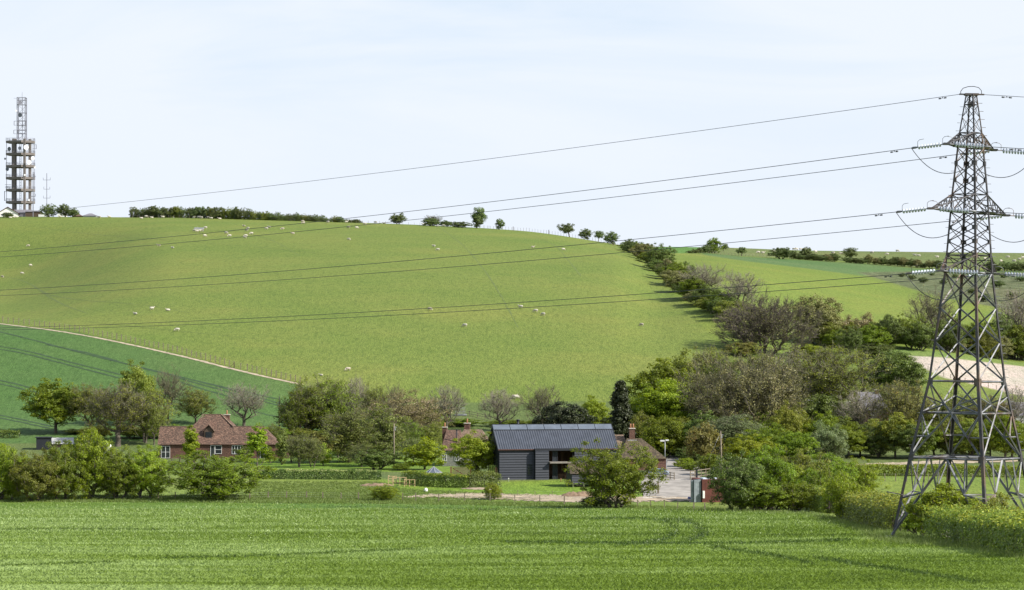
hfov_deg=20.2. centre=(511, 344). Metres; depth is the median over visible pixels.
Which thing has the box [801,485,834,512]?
bush
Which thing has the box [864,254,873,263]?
bush
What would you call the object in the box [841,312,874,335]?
bush
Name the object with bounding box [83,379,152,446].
tree
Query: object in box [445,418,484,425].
bush
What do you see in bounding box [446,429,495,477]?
tree
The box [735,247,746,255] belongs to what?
tree
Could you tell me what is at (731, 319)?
bush
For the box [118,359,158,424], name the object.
tree
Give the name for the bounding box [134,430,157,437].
bush
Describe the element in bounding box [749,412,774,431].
tree
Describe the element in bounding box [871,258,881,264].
bush
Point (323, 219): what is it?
tree
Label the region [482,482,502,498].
bush
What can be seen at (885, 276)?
conductor
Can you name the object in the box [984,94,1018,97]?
conductor
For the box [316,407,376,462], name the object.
tree
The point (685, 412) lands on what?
tree
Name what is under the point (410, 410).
tree
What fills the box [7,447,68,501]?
tree
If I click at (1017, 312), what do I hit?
tree
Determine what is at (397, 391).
tree
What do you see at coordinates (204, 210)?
tree
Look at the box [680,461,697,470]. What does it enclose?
bush
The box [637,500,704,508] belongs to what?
fence
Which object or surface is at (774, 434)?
tree
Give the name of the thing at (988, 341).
bush
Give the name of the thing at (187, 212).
tree
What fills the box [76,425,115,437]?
bush
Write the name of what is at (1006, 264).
bush
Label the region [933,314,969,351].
tree
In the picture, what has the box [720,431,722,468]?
utility pole
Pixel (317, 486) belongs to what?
meadow grass
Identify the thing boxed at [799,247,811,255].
tree
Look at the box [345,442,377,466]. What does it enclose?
tree
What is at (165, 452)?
window
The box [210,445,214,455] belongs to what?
door
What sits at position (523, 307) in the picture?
conductor
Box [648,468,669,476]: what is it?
parked car
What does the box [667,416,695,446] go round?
tree
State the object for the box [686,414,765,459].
tree
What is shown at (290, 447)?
tree
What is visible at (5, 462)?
tree
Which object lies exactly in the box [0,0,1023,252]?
sky
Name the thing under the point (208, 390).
tramline
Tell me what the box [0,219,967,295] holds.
conductor
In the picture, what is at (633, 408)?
tree
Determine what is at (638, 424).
tree
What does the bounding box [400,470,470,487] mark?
hedge
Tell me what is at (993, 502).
bush
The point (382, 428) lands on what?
tree
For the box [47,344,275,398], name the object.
tramline
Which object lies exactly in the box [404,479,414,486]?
timber frame
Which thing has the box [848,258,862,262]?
bush
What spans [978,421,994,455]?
tree
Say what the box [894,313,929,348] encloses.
tree
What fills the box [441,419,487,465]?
house
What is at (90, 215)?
house
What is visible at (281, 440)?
tree
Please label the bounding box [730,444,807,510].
tree
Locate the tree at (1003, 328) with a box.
[987,311,1019,357]
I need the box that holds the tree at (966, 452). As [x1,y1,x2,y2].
[958,446,987,455]
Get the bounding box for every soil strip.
[405,492,690,502]
[461,487,492,489]
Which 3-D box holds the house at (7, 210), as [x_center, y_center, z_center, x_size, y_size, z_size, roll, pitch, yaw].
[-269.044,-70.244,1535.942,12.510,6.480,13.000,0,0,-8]
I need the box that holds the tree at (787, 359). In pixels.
[768,345,822,378]
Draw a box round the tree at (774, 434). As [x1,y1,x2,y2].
[738,422,801,464]
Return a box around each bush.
[1,212,13,217]
[60,428,80,433]
[65,208,79,216]
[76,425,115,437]
[120,427,142,437]
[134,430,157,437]
[289,427,320,438]
[310,430,331,437]
[352,449,402,469]
[366,484,400,499]
[388,212,406,223]
[391,463,412,469]
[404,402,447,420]
[421,218,439,225]
[422,418,445,429]
[439,220,451,226]
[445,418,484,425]
[446,221,473,227]
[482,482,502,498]
[485,419,514,424]
[507,420,527,423]
[580,496,616,505]
[597,417,611,423]
[628,243,653,257]
[636,252,657,262]
[644,258,671,269]
[651,263,670,274]
[653,258,673,272]
[657,270,687,283]
[661,261,691,278]
[664,274,688,289]
[666,275,685,289]
[666,447,684,456]
[672,284,682,294]
[672,457,693,468]
[674,447,701,460]
[678,275,709,296]
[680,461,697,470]
[681,289,696,303]
[683,261,695,274]
[688,283,723,302]
[690,453,729,474]
[693,296,719,309]
[701,246,709,252]
[704,291,734,306]
[706,245,712,252]
[706,296,732,315]
[712,300,750,319]
[718,297,741,305]
[719,342,763,356]
[721,312,750,325]
[730,480,791,510]
[766,481,815,511]
[767,247,795,258]
[787,343,824,356]
[789,250,798,258]
[794,254,805,259]
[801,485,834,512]
[807,253,822,260]
[807,419,849,460]
[813,321,847,344]
[816,255,828,260]
[819,329,845,347]
[822,469,870,518]
[823,254,833,260]
[829,253,842,261]
[841,257,852,262]
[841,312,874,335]
[841,322,859,333]
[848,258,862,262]
[848,325,869,344]
[854,324,892,345]
[856,343,894,357]
[858,258,868,263]
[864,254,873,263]
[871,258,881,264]
[878,256,887,264]
[882,258,893,265]
[890,256,902,265]
[893,498,935,535]
[896,257,910,266]
[900,481,981,537]
[901,321,938,350]
[906,258,914,266]
[912,259,922,267]
[918,262,926,267]
[918,277,927,282]
[925,260,934,267]
[930,260,942,268]
[939,333,968,351]
[960,333,974,351]
[967,329,1003,357]
[971,491,1021,543]
[978,293,991,301]
[983,261,997,268]
[986,334,1015,358]
[991,280,1005,286]
[995,262,1006,270]
[999,261,1012,270]
[1004,324,1023,359]
[1004,335,1022,358]
[1007,263,1020,270]
[1016,261,1023,270]
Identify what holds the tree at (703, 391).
on the ground at (576, 349)
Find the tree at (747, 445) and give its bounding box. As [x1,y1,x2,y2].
[722,433,780,462]
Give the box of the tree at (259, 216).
[255,212,264,219]
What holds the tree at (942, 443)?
on the ground at (576, 349)
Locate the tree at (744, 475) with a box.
[706,449,772,510]
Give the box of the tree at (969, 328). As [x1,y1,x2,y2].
[963,318,1002,354]
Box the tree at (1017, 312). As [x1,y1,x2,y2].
[990,285,1023,358]
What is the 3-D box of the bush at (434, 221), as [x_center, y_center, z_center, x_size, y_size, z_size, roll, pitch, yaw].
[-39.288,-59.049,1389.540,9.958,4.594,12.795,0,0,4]
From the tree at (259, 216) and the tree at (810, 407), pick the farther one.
the tree at (259, 216)
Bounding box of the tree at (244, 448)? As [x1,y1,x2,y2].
[232,445,250,457]
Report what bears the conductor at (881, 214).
attached to the pylon
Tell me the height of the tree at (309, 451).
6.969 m
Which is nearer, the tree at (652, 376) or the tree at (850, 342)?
the tree at (652, 376)
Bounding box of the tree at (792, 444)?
[773,431,821,464]
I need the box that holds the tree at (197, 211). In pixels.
[188,206,205,217]
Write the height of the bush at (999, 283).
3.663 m
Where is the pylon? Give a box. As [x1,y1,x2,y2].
[887,86,1023,537]
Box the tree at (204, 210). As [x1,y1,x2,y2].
[200,206,210,217]
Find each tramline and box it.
[0,331,277,402]
[0,346,120,374]
[0,349,118,377]
[0,380,30,387]
[0,383,42,394]
[0,415,49,425]
[1,418,48,427]
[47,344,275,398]
[176,377,276,404]
[179,381,259,403]
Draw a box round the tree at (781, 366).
[758,357,804,391]
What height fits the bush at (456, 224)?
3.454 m
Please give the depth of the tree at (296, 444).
555.03 m
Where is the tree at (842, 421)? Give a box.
[828,416,865,456]
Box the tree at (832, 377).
[771,340,895,401]
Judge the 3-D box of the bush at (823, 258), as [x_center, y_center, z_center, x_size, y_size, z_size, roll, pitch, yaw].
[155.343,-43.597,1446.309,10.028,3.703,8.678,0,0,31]
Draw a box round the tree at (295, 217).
[291,212,302,220]
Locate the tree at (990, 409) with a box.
[967,393,1014,448]
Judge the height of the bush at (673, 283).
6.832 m
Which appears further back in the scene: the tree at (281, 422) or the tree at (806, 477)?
the tree at (281, 422)
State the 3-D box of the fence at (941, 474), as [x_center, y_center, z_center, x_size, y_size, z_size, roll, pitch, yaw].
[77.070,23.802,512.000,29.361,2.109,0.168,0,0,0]
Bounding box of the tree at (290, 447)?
[277,434,298,461]
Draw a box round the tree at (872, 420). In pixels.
[857,418,888,454]
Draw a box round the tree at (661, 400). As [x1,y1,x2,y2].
[631,377,695,423]
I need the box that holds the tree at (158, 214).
[155,206,165,217]
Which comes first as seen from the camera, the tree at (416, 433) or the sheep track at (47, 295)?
the tree at (416, 433)
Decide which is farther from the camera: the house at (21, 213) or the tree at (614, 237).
the house at (21, 213)
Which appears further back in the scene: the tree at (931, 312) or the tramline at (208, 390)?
the tree at (931, 312)
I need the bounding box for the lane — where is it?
[667,456,680,462]
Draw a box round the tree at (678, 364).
[660,347,702,390]
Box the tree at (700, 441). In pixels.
[682,420,726,458]
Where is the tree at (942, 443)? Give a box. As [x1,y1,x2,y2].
[934,414,968,457]
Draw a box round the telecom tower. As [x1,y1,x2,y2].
[4,97,36,209]
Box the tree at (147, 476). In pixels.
[117,444,174,497]
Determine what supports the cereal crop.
on the ground at (576, 349)
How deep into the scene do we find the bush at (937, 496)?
175.51 m
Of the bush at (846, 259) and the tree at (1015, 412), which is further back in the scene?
the bush at (846, 259)
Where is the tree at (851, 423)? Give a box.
[836,417,860,454]
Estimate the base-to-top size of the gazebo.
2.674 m
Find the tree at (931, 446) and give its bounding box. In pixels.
[897,421,944,455]
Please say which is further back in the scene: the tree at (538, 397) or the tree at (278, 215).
the tree at (278, 215)
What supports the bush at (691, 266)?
on the ground at (576, 349)
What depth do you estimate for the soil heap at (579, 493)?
483.65 m
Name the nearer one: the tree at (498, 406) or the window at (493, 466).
the window at (493, 466)
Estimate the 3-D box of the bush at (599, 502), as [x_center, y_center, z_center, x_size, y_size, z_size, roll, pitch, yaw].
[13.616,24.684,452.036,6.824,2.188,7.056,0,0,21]
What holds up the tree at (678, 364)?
on the ground at (576, 349)
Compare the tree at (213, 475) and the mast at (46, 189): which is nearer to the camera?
the tree at (213, 475)
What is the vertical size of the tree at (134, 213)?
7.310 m
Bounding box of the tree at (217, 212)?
[208,207,224,218]
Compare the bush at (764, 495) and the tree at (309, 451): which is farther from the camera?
the tree at (309, 451)
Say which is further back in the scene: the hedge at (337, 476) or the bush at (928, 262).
the bush at (928, 262)
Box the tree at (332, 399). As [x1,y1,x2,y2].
[301,373,362,431]
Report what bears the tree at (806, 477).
on the ground at (576, 349)
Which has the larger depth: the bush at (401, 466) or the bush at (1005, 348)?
the bush at (1005, 348)
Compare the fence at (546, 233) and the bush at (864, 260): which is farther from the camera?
the bush at (864, 260)
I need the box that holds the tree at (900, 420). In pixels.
[870,412,918,457]
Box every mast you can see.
[31,172,35,216]
[43,173,50,206]
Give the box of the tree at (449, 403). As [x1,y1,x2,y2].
[428,380,469,429]
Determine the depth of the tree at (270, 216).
1398.09 m
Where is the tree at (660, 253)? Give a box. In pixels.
[638,243,677,266]
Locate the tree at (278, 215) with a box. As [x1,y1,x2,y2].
[272,212,282,220]
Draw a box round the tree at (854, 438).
[834,425,867,457]
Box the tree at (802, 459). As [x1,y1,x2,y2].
[771,446,833,508]
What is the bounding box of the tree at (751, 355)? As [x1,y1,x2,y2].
[736,344,785,385]
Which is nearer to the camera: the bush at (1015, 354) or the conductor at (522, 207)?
the conductor at (522, 207)
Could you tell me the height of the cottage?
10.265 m
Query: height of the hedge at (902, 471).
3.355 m
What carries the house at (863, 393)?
on the ground at (576, 349)
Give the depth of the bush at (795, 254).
1441.55 m
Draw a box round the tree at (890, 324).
[870,314,905,346]
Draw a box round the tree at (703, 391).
[688,382,721,405]
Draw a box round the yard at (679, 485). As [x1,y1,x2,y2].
[641,463,699,497]
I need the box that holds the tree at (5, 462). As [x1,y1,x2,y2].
[0,442,38,499]
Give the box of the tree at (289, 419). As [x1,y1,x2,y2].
[278,396,306,430]
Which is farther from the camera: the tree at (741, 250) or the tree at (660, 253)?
the tree at (741, 250)
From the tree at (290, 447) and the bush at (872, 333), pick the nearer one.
the tree at (290, 447)
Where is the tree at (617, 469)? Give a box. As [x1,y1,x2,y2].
[562,437,668,507]
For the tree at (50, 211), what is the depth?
1440.93 m
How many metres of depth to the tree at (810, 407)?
647.62 m
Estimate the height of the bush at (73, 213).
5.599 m
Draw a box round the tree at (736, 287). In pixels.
[716,270,764,302]
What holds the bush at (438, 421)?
on the ground at (576, 349)
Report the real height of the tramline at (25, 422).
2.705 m
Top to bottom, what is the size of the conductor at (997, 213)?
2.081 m
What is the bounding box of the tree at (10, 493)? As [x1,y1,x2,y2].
[3,481,19,500]
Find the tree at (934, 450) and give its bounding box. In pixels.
[920,420,939,454]
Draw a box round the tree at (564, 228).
[557,223,574,236]
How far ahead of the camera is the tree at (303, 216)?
1401.43 m
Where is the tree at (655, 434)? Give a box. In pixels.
[637,414,690,457]
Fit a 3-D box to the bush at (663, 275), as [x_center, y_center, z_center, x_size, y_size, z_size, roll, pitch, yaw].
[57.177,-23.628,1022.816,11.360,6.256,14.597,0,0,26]
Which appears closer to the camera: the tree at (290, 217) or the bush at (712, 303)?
the bush at (712, 303)
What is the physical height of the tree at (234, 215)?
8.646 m
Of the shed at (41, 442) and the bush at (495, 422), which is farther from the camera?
the bush at (495, 422)
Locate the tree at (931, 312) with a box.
[900,284,957,345]
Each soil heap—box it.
[360,483,392,485]
[561,491,589,496]
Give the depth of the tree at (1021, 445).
597.28 m
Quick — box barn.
[487,419,618,479]
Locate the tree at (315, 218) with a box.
[309,214,321,221]
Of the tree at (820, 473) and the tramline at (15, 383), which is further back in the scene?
the tramline at (15, 383)
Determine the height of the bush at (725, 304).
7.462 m
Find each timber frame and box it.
[388,476,396,483]
[393,477,406,484]
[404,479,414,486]
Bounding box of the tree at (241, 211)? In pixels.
[234,206,248,219]
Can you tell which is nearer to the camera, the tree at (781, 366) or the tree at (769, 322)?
the tree at (781, 366)
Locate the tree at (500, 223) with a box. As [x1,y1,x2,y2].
[494,218,504,229]
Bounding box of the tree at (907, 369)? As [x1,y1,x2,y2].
[860,349,927,395]
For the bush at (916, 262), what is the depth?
1456.66 m
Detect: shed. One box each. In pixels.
[35,437,51,449]
[52,437,73,446]
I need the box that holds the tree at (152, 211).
[144,205,160,217]
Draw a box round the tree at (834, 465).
[802,452,858,483]
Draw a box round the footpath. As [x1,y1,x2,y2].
[0,323,298,384]
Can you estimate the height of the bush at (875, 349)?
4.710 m
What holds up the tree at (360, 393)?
on the ground at (576, 349)
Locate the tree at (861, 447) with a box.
[855,430,874,455]
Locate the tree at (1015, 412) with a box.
[995,381,1023,423]
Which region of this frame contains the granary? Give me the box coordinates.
[564,463,598,486]
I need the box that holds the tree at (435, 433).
[419,421,442,452]
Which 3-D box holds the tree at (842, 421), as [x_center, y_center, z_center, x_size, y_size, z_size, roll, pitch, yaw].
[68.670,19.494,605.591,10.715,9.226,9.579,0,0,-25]
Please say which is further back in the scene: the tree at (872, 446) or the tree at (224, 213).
the tree at (224, 213)
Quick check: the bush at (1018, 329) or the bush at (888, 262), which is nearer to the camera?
the bush at (1018, 329)
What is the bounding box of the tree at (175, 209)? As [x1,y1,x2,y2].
[168,206,183,217]
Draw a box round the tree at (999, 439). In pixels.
[977,411,1023,460]
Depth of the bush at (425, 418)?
687.58 m
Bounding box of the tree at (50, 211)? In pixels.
[38,203,58,216]
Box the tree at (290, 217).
[284,213,293,220]
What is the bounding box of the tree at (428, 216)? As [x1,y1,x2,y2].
[427,214,443,225]
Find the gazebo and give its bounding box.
[425,466,441,474]
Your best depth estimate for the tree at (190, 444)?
561.57 m
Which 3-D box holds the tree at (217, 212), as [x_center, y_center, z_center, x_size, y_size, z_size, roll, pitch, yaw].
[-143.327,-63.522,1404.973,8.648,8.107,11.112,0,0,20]
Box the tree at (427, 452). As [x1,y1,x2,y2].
[399,436,447,469]
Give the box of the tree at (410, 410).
[355,387,461,446]
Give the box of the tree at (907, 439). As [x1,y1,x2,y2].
[888,423,935,458]
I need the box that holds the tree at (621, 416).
[608,379,638,439]
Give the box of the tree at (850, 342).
[833,326,862,352]
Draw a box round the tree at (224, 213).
[221,209,227,218]
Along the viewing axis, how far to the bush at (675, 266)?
1028.59 m
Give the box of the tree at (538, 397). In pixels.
[517,381,562,421]
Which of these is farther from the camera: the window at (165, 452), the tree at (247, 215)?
the tree at (247, 215)
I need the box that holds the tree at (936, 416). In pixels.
[908,391,955,426]
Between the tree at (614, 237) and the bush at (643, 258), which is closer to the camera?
the bush at (643, 258)
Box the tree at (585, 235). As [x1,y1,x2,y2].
[578,228,592,239]
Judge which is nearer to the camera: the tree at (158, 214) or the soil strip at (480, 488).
the soil strip at (480, 488)
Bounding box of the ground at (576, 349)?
[0,217,1023,563]
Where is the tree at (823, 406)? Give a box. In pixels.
[808,395,834,452]
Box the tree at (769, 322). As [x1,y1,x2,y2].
[708,285,826,356]
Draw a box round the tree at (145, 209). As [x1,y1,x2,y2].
[141,207,149,217]
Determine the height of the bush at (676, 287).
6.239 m
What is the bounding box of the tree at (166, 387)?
[150,363,191,419]
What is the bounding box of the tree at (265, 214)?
[259,211,269,219]
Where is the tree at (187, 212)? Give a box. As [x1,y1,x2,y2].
[184,207,195,217]
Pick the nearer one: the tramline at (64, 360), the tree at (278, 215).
the tramline at (64, 360)
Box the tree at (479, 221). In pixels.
[473,216,483,227]
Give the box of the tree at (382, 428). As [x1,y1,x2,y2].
[357,401,409,464]
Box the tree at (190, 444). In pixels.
[181,425,199,462]
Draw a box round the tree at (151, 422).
[140,399,169,444]
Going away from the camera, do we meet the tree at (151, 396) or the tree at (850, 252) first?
the tree at (151, 396)
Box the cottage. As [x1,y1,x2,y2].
[157,410,288,458]
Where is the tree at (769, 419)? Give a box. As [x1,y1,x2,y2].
[761,415,803,431]
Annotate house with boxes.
[0,207,19,216]
[14,210,28,216]
[25,210,49,216]
[83,213,97,216]
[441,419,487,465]
[615,424,666,469]
[858,389,888,424]
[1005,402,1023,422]
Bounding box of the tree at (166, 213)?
[157,207,173,217]
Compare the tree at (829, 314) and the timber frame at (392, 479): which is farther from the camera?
the tree at (829, 314)
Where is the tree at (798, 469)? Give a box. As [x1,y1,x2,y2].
[771,464,807,510]
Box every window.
[161,446,169,457]
[215,445,221,453]
[232,445,242,453]
[489,453,497,474]
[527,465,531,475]
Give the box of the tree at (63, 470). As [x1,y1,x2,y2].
[40,439,88,498]
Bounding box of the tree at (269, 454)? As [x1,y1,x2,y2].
[256,445,278,462]
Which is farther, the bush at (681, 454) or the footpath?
the footpath
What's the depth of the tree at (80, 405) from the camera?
646.08 m
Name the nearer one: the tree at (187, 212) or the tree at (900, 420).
the tree at (900, 420)
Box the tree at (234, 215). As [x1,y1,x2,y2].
[231,206,239,218]
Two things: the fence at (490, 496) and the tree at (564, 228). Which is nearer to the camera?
the fence at (490, 496)
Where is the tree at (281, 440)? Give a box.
[274,428,288,464]
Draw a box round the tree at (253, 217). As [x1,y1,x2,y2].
[246,210,258,219]
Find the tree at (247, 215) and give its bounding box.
[244,208,251,219]
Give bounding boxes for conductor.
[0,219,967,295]
[2,94,958,214]
[2,148,909,251]
[5,154,958,256]
[7,273,904,327]
[10,212,893,289]
[10,277,957,329]
[977,211,1023,214]
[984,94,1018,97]
[986,273,1017,276]
[996,147,1023,150]
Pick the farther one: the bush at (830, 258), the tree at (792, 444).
the bush at (830, 258)
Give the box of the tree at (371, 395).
[361,381,389,420]
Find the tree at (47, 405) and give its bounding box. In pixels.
[16,377,85,432]
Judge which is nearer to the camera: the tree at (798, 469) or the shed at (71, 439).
the tree at (798, 469)
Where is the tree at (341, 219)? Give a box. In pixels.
[334,216,346,221]
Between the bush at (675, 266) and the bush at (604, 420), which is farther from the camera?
the bush at (675, 266)
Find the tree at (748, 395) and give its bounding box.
[669,347,812,423]
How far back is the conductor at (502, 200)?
213.36 m
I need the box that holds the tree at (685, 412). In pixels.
[670,405,717,422]
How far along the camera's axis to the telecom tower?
1557.40 m
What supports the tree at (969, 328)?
on the ground at (576, 349)
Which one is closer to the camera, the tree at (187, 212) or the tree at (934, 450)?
the tree at (934, 450)
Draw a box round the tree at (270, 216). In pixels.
[264,213,279,219]
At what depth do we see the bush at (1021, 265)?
1447.36 m
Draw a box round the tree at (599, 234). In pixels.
[594,231,604,241]
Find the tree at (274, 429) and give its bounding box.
[266,423,286,438]
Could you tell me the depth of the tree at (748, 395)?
619.95 m
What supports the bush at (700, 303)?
on the ground at (576, 349)
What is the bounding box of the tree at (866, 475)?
[840,455,890,491]
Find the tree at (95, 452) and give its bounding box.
[61,427,128,498]
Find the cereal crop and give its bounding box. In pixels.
[0,499,1023,589]
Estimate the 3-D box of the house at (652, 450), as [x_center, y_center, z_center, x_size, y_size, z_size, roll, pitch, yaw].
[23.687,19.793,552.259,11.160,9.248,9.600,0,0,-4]
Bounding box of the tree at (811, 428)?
[800,410,838,441]
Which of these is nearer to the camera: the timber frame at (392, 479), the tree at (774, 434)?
the timber frame at (392, 479)
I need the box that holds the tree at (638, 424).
[625,408,659,440]
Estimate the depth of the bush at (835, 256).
1448.52 m
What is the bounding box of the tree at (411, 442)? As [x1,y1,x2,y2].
[399,436,425,461]
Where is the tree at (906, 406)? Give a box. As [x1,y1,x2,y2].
[869,375,937,427]
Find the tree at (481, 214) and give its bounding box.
[470,207,486,227]
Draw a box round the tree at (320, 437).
[302,430,333,462]
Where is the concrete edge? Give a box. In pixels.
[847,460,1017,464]
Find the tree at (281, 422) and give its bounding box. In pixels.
[273,403,360,430]
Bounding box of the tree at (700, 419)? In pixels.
[679,410,724,440]
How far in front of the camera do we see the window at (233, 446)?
589.98 m
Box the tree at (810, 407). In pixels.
[793,393,850,420]
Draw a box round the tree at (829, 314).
[788,293,844,343]
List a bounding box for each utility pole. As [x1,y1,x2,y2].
[393,424,395,466]
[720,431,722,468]
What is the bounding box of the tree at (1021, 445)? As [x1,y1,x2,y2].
[995,424,1023,456]
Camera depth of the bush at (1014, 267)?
1446.10 m
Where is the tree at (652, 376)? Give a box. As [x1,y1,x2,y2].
[624,357,694,402]
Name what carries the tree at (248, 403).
on the ground at (576, 349)
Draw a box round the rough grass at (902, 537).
[0,493,1023,558]
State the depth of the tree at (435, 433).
603.27 m
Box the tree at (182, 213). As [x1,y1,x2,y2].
[175,207,187,217]
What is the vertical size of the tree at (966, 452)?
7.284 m
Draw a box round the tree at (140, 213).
[137,208,144,216]
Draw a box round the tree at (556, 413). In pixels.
[531,401,597,423]
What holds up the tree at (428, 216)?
on the ground at (576, 349)
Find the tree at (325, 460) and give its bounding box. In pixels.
[311,443,336,465]
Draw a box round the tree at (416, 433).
[398,419,425,445]
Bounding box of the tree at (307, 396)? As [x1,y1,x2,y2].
[276,373,327,430]
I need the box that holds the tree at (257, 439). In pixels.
[245,423,268,465]
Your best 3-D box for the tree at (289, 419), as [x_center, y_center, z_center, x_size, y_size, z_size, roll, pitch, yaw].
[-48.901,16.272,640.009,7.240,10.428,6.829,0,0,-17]
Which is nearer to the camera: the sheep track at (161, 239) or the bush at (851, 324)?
the bush at (851, 324)
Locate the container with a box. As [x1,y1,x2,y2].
[691,477,724,501]
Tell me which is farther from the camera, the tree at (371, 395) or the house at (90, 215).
the house at (90, 215)
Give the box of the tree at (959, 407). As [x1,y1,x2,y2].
[935,390,986,426]
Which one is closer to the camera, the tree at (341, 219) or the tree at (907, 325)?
the tree at (907, 325)
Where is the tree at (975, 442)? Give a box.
[944,418,996,458]
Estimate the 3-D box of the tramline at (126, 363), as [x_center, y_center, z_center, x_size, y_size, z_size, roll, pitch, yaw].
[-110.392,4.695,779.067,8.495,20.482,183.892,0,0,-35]
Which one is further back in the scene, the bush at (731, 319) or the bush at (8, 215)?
the bush at (8, 215)
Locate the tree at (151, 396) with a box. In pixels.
[111,383,179,442]
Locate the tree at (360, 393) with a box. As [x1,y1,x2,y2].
[342,372,371,412]
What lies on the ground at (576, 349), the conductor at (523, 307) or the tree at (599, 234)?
the tree at (599, 234)
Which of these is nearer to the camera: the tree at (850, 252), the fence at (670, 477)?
the fence at (670, 477)
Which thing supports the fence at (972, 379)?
on the ground at (576, 349)
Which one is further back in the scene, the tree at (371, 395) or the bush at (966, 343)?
the bush at (966, 343)
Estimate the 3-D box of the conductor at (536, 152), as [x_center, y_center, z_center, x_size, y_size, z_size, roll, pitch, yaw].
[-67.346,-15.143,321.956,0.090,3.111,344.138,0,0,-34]
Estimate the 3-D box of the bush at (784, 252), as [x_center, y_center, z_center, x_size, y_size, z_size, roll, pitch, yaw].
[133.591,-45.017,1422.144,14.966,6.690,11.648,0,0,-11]
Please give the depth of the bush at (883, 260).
1459.35 m
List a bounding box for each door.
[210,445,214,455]
[691,479,700,501]
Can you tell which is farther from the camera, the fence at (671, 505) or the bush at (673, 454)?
the bush at (673, 454)
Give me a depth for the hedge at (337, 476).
516.57 m
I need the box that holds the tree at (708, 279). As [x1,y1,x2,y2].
[678,260,733,287]
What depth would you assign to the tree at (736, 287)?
894.39 m
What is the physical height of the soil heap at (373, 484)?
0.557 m
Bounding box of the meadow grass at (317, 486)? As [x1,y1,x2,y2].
[1,459,557,500]
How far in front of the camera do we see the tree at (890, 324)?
852.17 m
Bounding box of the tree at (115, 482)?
[90,448,142,498]
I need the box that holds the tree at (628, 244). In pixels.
[621,239,638,252]
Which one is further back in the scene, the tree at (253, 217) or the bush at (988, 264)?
the bush at (988, 264)
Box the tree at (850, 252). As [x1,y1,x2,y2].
[841,247,857,257]
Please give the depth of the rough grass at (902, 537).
466.53 m
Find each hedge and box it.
[0,428,20,438]
[258,468,381,479]
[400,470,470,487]
[466,470,502,487]
[831,487,928,531]
[836,462,1022,477]
[917,499,1023,556]
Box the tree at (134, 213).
[129,207,138,216]
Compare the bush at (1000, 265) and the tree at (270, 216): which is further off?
the bush at (1000, 265)
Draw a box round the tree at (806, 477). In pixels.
[791,467,827,508]
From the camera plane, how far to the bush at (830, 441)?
573.13 m
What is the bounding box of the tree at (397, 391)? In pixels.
[382,378,401,407]
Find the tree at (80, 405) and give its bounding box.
[59,381,118,427]
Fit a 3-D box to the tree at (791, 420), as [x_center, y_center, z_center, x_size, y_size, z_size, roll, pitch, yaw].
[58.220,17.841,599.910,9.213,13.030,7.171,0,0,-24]
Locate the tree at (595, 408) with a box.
[577,395,611,423]
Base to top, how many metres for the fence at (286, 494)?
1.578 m
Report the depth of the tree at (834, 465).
438.40 m
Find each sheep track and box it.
[4,276,85,312]
[37,288,187,312]
[39,227,334,254]
[95,322,255,338]
[444,230,517,326]
[514,230,580,275]
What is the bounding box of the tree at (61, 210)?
[56,204,68,215]
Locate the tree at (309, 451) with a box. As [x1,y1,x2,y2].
[295,435,328,466]
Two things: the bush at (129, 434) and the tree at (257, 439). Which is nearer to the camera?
the tree at (257, 439)
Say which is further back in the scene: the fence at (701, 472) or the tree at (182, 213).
the tree at (182, 213)
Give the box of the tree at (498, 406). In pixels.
[478,387,522,426]
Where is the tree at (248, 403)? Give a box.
[213,379,270,425]
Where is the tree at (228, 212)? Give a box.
[226,207,233,218]
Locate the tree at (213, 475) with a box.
[155,449,276,500]
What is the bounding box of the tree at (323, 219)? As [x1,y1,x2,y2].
[317,215,326,221]
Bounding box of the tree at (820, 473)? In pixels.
[809,471,850,485]
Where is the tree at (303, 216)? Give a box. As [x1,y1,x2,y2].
[298,214,308,220]
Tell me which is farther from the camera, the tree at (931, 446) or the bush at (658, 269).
the bush at (658, 269)
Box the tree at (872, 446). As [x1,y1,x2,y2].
[856,420,897,457]
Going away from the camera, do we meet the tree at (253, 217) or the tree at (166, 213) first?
the tree at (253, 217)
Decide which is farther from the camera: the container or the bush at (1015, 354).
the bush at (1015, 354)
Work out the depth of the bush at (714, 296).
898.80 m
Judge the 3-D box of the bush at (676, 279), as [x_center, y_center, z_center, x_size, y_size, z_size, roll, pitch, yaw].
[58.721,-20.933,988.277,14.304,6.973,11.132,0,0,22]
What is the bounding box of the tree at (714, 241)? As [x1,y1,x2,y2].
[704,238,723,252]
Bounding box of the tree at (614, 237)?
[603,232,619,244]
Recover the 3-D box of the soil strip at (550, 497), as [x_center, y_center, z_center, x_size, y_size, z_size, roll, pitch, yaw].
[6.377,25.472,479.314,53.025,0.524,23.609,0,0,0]
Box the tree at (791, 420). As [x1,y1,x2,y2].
[769,399,810,433]
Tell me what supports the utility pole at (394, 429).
on the ground at (576, 349)
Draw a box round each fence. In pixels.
[2,316,300,381]
[12,491,358,498]
[402,493,586,505]
[487,226,618,246]
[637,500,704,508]
[647,472,674,479]
[690,468,709,479]
[884,473,1016,482]
[924,365,1012,389]
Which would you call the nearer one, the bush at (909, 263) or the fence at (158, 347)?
the fence at (158, 347)
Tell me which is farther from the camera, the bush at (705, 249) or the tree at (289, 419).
the bush at (705, 249)
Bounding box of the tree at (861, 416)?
[831,386,891,424]
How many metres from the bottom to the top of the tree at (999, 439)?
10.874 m
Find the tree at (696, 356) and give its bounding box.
[691,342,732,382]
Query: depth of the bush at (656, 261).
1106.74 m
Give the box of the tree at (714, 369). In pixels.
[697,340,750,413]
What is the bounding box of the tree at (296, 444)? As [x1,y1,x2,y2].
[282,430,315,467]
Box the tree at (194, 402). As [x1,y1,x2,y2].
[174,385,218,422]
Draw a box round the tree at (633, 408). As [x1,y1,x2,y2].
[628,395,657,420]
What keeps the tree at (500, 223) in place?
on the ground at (576, 349)

